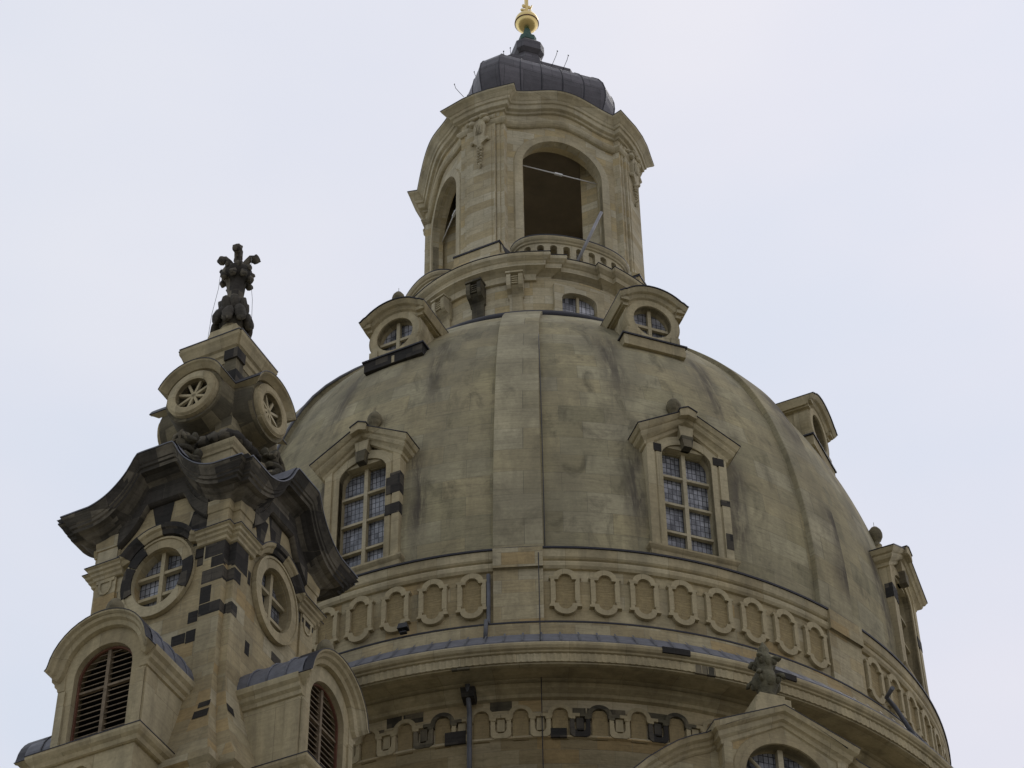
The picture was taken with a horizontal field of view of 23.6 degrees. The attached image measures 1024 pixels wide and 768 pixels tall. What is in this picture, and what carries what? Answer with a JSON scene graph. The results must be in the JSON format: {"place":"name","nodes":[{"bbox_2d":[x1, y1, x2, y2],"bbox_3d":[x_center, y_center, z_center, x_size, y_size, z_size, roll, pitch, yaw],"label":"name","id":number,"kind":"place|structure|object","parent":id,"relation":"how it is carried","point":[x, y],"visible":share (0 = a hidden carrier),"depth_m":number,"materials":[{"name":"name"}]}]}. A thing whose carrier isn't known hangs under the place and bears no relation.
{"place":"outdoors","nodes":[
{"label":"outdoors","id":0,"kind":"place"},
{"bbox_2d":[14,243,369,767],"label":"stair tower","id":1,"kind":"structure","parent":0,"point":[199,533],"depth_m":59.11,"materials":[{"name":"stone"}]},
{"bbox_2d":[120,536,194,619],"bbox_3d":[-8.505,4.768,59.362,2.038,2.410,0.438,-19,-47,18],"label":"oval window","id":2,"kind":"structure","parent":1,"relation":"in","point":[168,581],"depth_m":59.45,"materials":[{"name":"stone"}]},
{"bbox_2d":[251,555,298,646],"bbox_3d":[-5.924,5.356,60.011,0.430,2.410,2.030,-19,-47,18],"label":"oval window","id":3,"kind":"structure","parent":1,"relation":"in","point":[267,608],"depth_m":60.09,"materials":[{"name":"stone"}]},
{"bbox_2d":[0,0,1023,767],"label":"sky","id":4,"kind":"structure","parent":0,"point":[832,196],"materials":[{"name":"white"}]},
{"bbox_2d":[276,285,953,767],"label":"church dome","id":5,"kind":"structure","parent":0,"point":[628,531],"depth_m":70.88,"materials":[{"name":"stone"}]},
{"bbox_2d":[309,408,419,574],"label":"dormer window","id":6,"kind":"structure","parent":5,"relation":"in","point":[363,512],"depth_m":72.56,"materials":[{"name":"stone"}]},
{"bbox_2d":[397,622,409,634],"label":"floodlight","id":7,"kind":"object","parent":5,"relation":"on","point":[402,628],"visible":1,"depth_m":67.08,"materials":[{"name":"metal"}]},
{"bbox_2d":[406,0,678,338],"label":"lantern tower","id":8,"kind":"structure","parent":5,"relation":"on","point":[533,165],"depth_m":94.96,"materials":[{"name":"stone"}]},
{"bbox_2d":[553,283,604,318],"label":"drum window","id":9,"kind":"structure","parent":8,"relation":"in","point":[565,298],"depth_m":87.69,"materials":[{"name":"stone"}]},
{"bbox_2d":[577,211,602,260],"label":"leaning pole","id":10,"kind":"object","parent":8,"relation":"on","point":[589,236],"visible":1,"depth_m":89.04,"materials":[{"name":"grey metal"}]},
{"bbox_2d":[627,394,740,570],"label":"dormer window","id":11,"kind":"structure","parent":5,"relation":"in","point":[689,513],"depth_m":72.06,"materials":[{"name":"stone"}]},
{"bbox_2d":[634,642,870,767],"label":"facade gable","id":12,"kind":"structure","parent":5,"relation":"attached to","point":[769,728],"depth_m":60.02,"materials":[{"name":"stone"}]},
{"bbox_2d":[869,522,929,697],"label":"dormer window","id":13,"kind":"structure","parent":5,"relation":"in","point":[905,595],"depth_m":76.88,"materials":[{"name":"stone"}]}
]}

